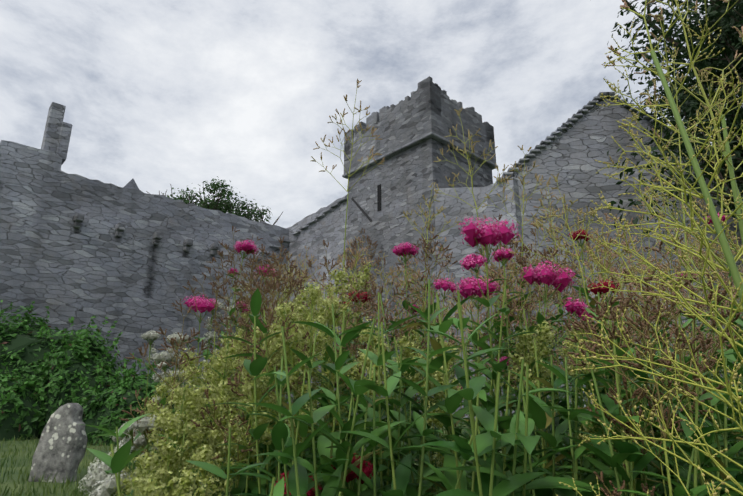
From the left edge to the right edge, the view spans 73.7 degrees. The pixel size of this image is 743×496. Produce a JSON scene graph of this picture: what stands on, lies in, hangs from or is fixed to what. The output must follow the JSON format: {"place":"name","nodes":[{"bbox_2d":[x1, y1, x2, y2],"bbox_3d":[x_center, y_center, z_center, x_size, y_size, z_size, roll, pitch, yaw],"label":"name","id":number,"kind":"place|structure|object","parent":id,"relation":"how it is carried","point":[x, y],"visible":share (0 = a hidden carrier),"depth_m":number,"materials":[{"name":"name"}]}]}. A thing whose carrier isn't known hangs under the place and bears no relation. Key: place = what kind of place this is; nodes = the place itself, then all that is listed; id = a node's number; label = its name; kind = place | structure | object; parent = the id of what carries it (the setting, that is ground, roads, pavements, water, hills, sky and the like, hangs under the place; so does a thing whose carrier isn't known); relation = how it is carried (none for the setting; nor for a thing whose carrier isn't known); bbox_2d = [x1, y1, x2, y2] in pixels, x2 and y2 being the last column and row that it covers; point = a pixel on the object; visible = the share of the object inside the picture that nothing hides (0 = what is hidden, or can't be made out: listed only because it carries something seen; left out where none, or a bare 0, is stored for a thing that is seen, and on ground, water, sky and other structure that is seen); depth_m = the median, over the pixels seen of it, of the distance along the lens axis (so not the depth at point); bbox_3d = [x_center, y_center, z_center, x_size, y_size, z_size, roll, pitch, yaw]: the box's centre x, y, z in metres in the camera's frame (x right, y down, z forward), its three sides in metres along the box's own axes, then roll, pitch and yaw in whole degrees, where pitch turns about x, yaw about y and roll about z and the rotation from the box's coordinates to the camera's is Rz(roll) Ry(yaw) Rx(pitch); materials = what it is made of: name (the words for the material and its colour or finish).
{"place":"outdoors","nodes":[
{"label":"outdoors","id":0,"kind":"place"},
{"bbox_2d":[146,176,239,214],"bbox_3d":[-9.928,2.045,27.027,5.277,12.818,5.964,0,-16,-2],"label":"yew","id":1,"kind":"object","parent":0,"point":[209,190],"depth_m":27.41,"materials":[{"name":"green plant"}]},
{"bbox_2d":[187,184,259,216],"bbox_3d":[-8.881,2.818,28.795,5.760,12.345,6.208,0,-16,-2],"label":"yew","id":2,"kind":"object","parent":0,"point":[231,194],"depth_m":28.52,"materials":[{"name":"green plant"}]},
{"bbox_2d":[208,192,282,224],"bbox_3d":[-7.078,2.505,27.038,6.055,11.976,6.780,0,-16,-2],"label":"yew","id":3,"kind":"object","parent":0,"point":[241,205],"depth_m":27.05,"materials":[{"name":"green plant"}]},
{"bbox_2d":[0,414,577,495],"bbox_3d":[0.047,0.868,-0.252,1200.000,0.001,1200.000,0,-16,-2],"label":"ground","id":4,"kind":"structure","parent":0,"point":[36,484],"depth_m":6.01,"materials":[{"name":"green plant"}]},
{"bbox_2d":[0,365,47,440],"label":"bush","id":5,"kind":"object","parent":4,"relation":"on","point":[10,394],"depth_m":9.47,"materials":[{"name":"green plant"}]},
{"bbox_2d":[28,403,86,482],"bbox_3d":[-3.274,2.059,5.231,0.490,0.818,0.162,0,-20,11],"label":"gravestone","id":6,"kind":"object","parent":4,"relation":"on","point":[61,447],"visible":0.92,"depth_m":5.16,"materials":[{"name":"stone"}]},
{"bbox_2d":[0,300,133,388],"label":"bush","id":7,"kind":"object","parent":4,"relation":"on","point":[27,321],"depth_m":11.05,"materials":[{"name":"green plant"}]},
{"bbox_2d":[25,317,142,437],"bbox_3d":[-6.173,2.891,10.516,2.335,2.855,2.060,0,-16,-2],"label":"bush","id":8,"kind":"object","parent":4,"relation":"on","point":[84,354],"depth_m":10.13,"materials":[{"name":"green plant"}]},
{"bbox_2d":[68,355,191,445],"bbox_3d":[-4.430,2.861,9.184,2.312,1.861,1.644,-7,-18,24],"label":"bush","id":9,"kind":"object","parent":4,"relation":"on","point":[111,401],"depth_m":8.74,"materials":[{"name":"green plant"}]},
{"bbox_2d":[0,140,288,411],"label":"wall","id":10,"kind":"structure","parent":4,"relation":"on","point":[58,266],"depth_m":18.27,"materials":[{"name":"stone"}]},
{"bbox_2d":[41,102,65,151],"bbox_3d":[-11.766,-4.280,18.275,0.447,2.131,0.550,14,-21,-40],"label":"chimney","id":11,"kind":"object","parent":10,"relation":"on","point":[55,116],"visible":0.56,"depth_m":18.10,"materials":[{"name":"stone"}]},
{"bbox_2d":[56,122,72,164],"bbox_3d":[-11.492,-3.894,18.418,0.344,1.467,0.600,14,-21,-40],"label":"chimney","id":12,"kind":"object","parent":10,"relation":"on","point":[64,138],"visible":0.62,"depth_m":18.22,"materials":[{"name":"stone"}]},
{"bbox_2d":[73,221,80,228],"bbox_3d":[-10.528,-0.820,17.721,0.200,0.200,0.240,14,-21,-40],"label":"corbel","id":13,"kind":"object","parent":10,"relation":"attached to","point":[76,224],"visible":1,"depth_m":17.65,"materials":[{"name":"stone"}]},
{"bbox_2d":[73,213,84,222],"bbox_3d":[-10.461,-1.071,17.716,0.260,0.280,0.400,14,-21,-40],"label":"corbel","id":14,"kind":"object","parent":10,"relation":"attached to","point":[78,217],"visible":0.9,"depth_m":17.59,"materials":[{"name":"stone"}]},
{"bbox_2d":[115,231,122,237],"bbox_3d":[-9.502,-0.521,18.611,0.200,0.200,0.240,14,-21,-40],"label":"corbel","id":15,"kind":"object","parent":10,"relation":"attached to","point":[118,234],"visible":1,"depth_m":18.54,"materials":[{"name":"stone"}]},
{"bbox_2d":[115,222,125,231],"bbox_3d":[-9.435,-0.772,18.607,0.260,0.280,0.400,14,-21,-40],"label":"corbel","id":16,"kind":"object","parent":10,"relation":"attached to","point":[119,226],"visible":0.9,"depth_m":18.48,"materials":[{"name":"stone"}]},
{"bbox_2d":[123,179,138,188],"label":"gable","id":17,"kind":"structure","parent":10,"relation":"attached to","point":[131,184],"depth_m":21.01,"materials":[{"name":"stone"}]},
{"bbox_2d":[147,247,155,297],"bbox_3d":[-8.552,0.812,19.265,0.503,2.298,0.001,14,-21,-40],"label":"stain strip","id":18,"kind":"object","parent":10,"relation":"attached to","point":[152,268],"visible":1,"depth_m":19.35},
{"bbox_2d":[152,239,159,245],"bbox_3d":[-8.481,-0.222,19.497,0.200,0.200,0.240,14,-21,-40],"label":"corbel","id":19,"kind":"object","parent":10,"relation":"attached to","point":[156,242],"visible":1,"depth_m":19.43,"materials":[{"name":"stone"}]},
{"bbox_2d":[152,231,162,239],"bbox_3d":[-8.414,-0.473,19.492,0.260,0.280,0.400,14,-21,-40],"label":"corbel","id":20,"kind":"object","parent":10,"relation":"attached to","point":[158,235],"visible":0.88,"depth_m":19.36,"materials":[{"name":"stone"}]},
{"bbox_2d":[183,246,189,251],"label":"corbel","id":21,"kind":"object","parent":10,"relation":"attached to","point":[186,248],"visible":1,"depth_m":20.21,"materials":[{"name":"stone"}]},
{"bbox_2d":[183,238,192,246],"bbox_3d":[-7.505,-0.206,20.280,0.260,0.280,0.400,14,-21,-40],"label":"corbel","id":22,"kind":"object","parent":10,"relation":"attached to","point":[188,242],"visible":0.88,"depth_m":20.14,"materials":[{"name":"stone"}]},
{"bbox_2d":[210,250,216,255],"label":"corbel","id":23,"kind":"object","parent":10,"relation":"attached to","point":[213,252],"visible":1,"depth_m":20.97,"materials":[{"name":"stone"}]},
{"bbox_2d":[210,243,219,250],"bbox_3d":[-6.654,-0.046,21.043,0.260,0.280,0.400,14,-21,-40],"label":"corbel","id":24,"kind":"object","parent":10,"relation":"attached to","point":[214,246],"visible":0.85,"depth_m":20.92,"materials":[{"name":"stone"}]},
{"bbox_2d":[282,177,530,417],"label":"wall","id":25,"kind":"structure","parent":4,"relation":"on","point":[329,227],"depth_m":16.44,"materials":[{"name":"stone"}]},
{"bbox_2d":[322,209,331,213],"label":"stone","id":26,"kind":"object","parent":25,"relation":"attached to","point":[326,211],"visible":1,"depth_m":21.79,"materials":[{"name":"grey stone"}]},
{"bbox_2d":[329,203,339,208],"bbox_3d":[-1.603,-1.830,21.527,0.160,0.090,0.550,14,-21,-40],"label":"stone","id":27,"kind":"object","parent":25,"relation":"attached to","point":[334,205],"visible":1,"depth_m":21.47,"materials":[{"name":"grey stone"}]},
{"bbox_2d":[337,198,346,202],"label":"stone","id":28,"kind":"object","parent":25,"relation":"attached to","point":[341,200],"visible":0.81,"depth_m":21.10,"materials":[{"name":"grey stone"}]},
{"bbox_2d":[78,50,742,495],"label":"valerian","id":29,"kind":"object","parent":4,"relation":"on","point":[540,411],"depth_m":0.94,"materials":[{"name":"green plant"}]},
{"bbox_2d":[119,0,742,495],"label":"wild plants","id":30,"kind":"object","parent":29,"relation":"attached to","point":[675,294],"visible":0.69,"depth_m":0.93,"materials":[{"name":"green plant"}]},
{"bbox_2d":[502,97,742,424],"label":"gable","id":31,"kind":"structure","parent":4,"relation":"on","point":[570,155],"depth_m":14.94,"materials":[{"name":"stone"}]},
{"bbox_2d":[502,172,512,176],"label":"coping stone","id":32,"kind":"object","parent":31,"relation":"on","point":[504,174],"visible":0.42,"depth_m":15.18,"materials":[{"name":"grey stone"}]},
{"bbox_2d":[512,163,523,167],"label":"coping stone","id":33,"kind":"object","parent":31,"relation":"on","point":[519,164],"visible":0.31,"depth_m":15.24,"materials":[{"name":"grey stone"}]},
{"bbox_2d":[518,158,529,162],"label":"coping stone","id":34,"kind":"object","parent":31,"relation":"on","point":[522,160],"visible":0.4,"depth_m":15.28,"materials":[{"name":"grey stone"}]},
{"bbox_2d":[524,154,534,157],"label":"coping stone","id":35,"kind":"object","parent":31,"relation":"on","point":[530,156],"visible":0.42,"depth_m":15.31,"materials":[{"name":"grey stone"}]},
{"bbox_2d":[529,149,540,153],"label":"coping stone","id":36,"kind":"object","parent":31,"relation":"on","point":[533,151],"visible":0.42,"depth_m":15.33,"materials":[{"name":"grey stone"}]},
{"bbox_2d":[534,145,545,149],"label":"coping stone","id":37,"kind":"object","parent":31,"relation":"on","point":[540,147],"visible":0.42,"depth_m":15.37,"materials":[{"name":"grey stone"}]},
{"bbox_2d":[539,140,550,144],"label":"coping stone","id":38,"kind":"object","parent":31,"relation":"on","point":[544,142],"visible":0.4,"depth_m":15.39,"materials":[{"name":"grey stone"}]},
{"bbox_2d":[545,136,556,140],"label":"coping stone","id":39,"kind":"object","parent":31,"relation":"on","point":[551,138],"visible":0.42,"depth_m":15.42,"materials":[{"name":"grey stone"}]},
{"bbox_2d":[550,131,561,135],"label":"coping stone","id":40,"kind":"object","parent":31,"relation":"on","point":[555,133],"visible":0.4,"depth_m":15.45,"materials":[{"name":"grey stone"}]},
{"bbox_2d":[556,127,566,131],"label":"coping stone","id":41,"kind":"object","parent":31,"relation":"on","point":[562,129],"visible":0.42,"depth_m":15.47,"materials":[{"name":"grey stone"}]},
{"bbox_2d":[561,122,572,127],"bbox_3d":[6.180,-3.742,16.020,0.306,0.085,1.120,-1,-16,4],"label":"coping stone","id":42,"kind":"object","parent":31,"relation":"on","point":[567,124],"visible":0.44,"depth_m":15.51,"materials":[{"name":"grey stone"}]},
{"bbox_2d":[566,118,577,122],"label":"coping stone","id":43,"kind":"object","parent":31,"relation":"on","point":[572,120],"visible":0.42,"depth_m":15.52,"materials":[{"name":"grey stone"}]},
{"bbox_2d":[571,114,582,118],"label":"coping stone","id":44,"kind":"object","parent":31,"relation":"on","point":[578,116],"visible":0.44,"depth_m":15.57,"materials":[{"name":"grey stone"}]},
{"bbox_2d":[576,109,588,114],"bbox_3d":[6.711,-4.178,16.105,0.306,0.085,1.120,-1,-16,4],"label":"coping stone","id":45,"kind":"object","parent":31,"relation":"on","point":[582,111],"visible":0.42,"depth_m":15.59,"materials":[{"name":"grey stone"}]},
{"bbox_2d":[582,105,593,109],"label":"coping stone","id":46,"kind":"object","parent":31,"relation":"on","point":[588,107],"visible":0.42,"depth_m":15.61,"materials":[{"name":"grey stone"}]},
{"bbox_2d":[587,100,598,105],"bbox_3d":[7.064,-4.470,16.161,0.306,0.085,1.120,-1,-16,4],"label":"coping stone","id":47,"kind":"object","parent":31,"relation":"on","point":[593,102],"visible":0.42,"depth_m":15.65,"materials":[{"name":"grey stone"}]},
{"bbox_2d":[592,96,603,101],"bbox_3d":[7.241,-4.615,16.189,0.306,0.085,1.120,-1,-16,4],"label":"coping stone","id":48,"kind":"object","parent":31,"relation":"on","point":[598,98],"visible":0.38,"depth_m":15.69,"materials":[{"name":"grey stone"}]},
{"bbox_2d":[597,93,614,98],"bbox_3d":[7.506,-4.747,16.207,0.500,0.140,1.100,-1,-16,4],"label":"coping stone","id":49,"kind":"object","parent":31,"relation":"on","point":[609,95],"visible":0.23,"depth_m":15.69,"materials":[{"name":"grey stone"}]},
{"bbox_2d":[623,103,634,109],"bbox_3d":[8.125,-4.349,16.045,0.306,0.085,1.120,-1,-16,4],"label":"coping stone","id":50,"kind":"object","parent":31,"relation":"on","point":[626,106],"visible":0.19,"depth_m":15.56,"materials":[{"name":"grey stone"}]},
{"bbox_2d":[630,107,639,113],"bbox_3d":[8.302,-4.211,15.992,0.306,0.085,1.120,-1,-16,4],"label":"coping stone","id":51,"kind":"object","parent":31,"relation":"on","point":[632,110],"visible":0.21,"depth_m":15.50,"materials":[{"name":"grey stone"}]},
{"bbox_2d":[643,115,653,120],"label":"coping stone","id":52,"kind":"object","parent":31,"relation":"on","point":[646,117],"visible":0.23,"depth_m":15.37,"materials":[{"name":"grey stone"}]},
{"bbox_2d":[0,0,742,227],"label":"sky","id":53,"kind":"structure","parent":0,"point":[157,94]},
{"bbox_2d":[346,138,492,417],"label":"tower","id":54,"kind":"structure","parent":0,"point":[405,179],"depth_m":18.56,"materials":[{"name":"stone"}]},
{"bbox_2d":[351,198,371,221],"bbox_3d":[-0.410,-1.565,20.147,0.001,1.427,1.328,14,-21,-40],"label":"scar","id":55,"kind":"object","parent":54,"relation":"attached to","point":[362,210],"visible":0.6,"depth_m":20.09,"materials":[{"name":"grey stone"}]},
{"bbox_2d":[377,184,380,211],"bbox_3d":[0.307,-1.972,19.451,0.020,1.100,0.200,14,-21,-40],"label":"window slit","id":56,"kind":"object","parent":54,"relation":"attached to","point":[378,197],"visible":0.86,"depth_m":19.45,"materials":[{"name":"black"}]},
{"bbox_2d":[342,132,497,178],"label":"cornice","id":57,"kind":"structure","parent":54,"relation":"on","point":[437,137],"depth_m":19.07,"materials":[{"name":"stone"}]},
{"bbox_2d":[344,111,495,173],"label":"parapet wall","id":58,"kind":"structure","parent":57,"relation":"on","point":[420,126],"depth_m":19.15,"materials":[{"name":"stone"}]},
{"bbox_2d":[344,139,353,154],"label":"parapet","id":59,"kind":"structure","parent":58,"relation":"on","point":[349,151],"depth_m":21.37,"materials":[{"name":"stone"}]},
{"bbox_2d":[344,81,441,155],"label":"parapet","id":60,"kind":"structure","parent":58,"relation":"on","point":[384,120],"depth_m":19.70,"materials":[{"name":"stone"}]},
{"bbox_2d":[418,76,494,144],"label":"parapet","id":61,"kind":"structure","parent":58,"relation":"on","point":[471,119],"depth_m":18.95,"materials":[{"name":"stone"}]},
{"bbox_2d":[482,122,494,145],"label":"parapet","id":62,"kind":"structure","parent":58,"relation":"on","point":[490,132],"depth_m":20.58,"materials":[{"name":"stone"}]},
{"bbox_2d":[606,0,742,236],"bbox_3d":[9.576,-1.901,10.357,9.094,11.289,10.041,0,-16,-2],"label":"tree","id":63,"kind":"object","parent":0,"point":[729,31],"depth_m":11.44,"materials":[{"name":"green plant"}]}
]}

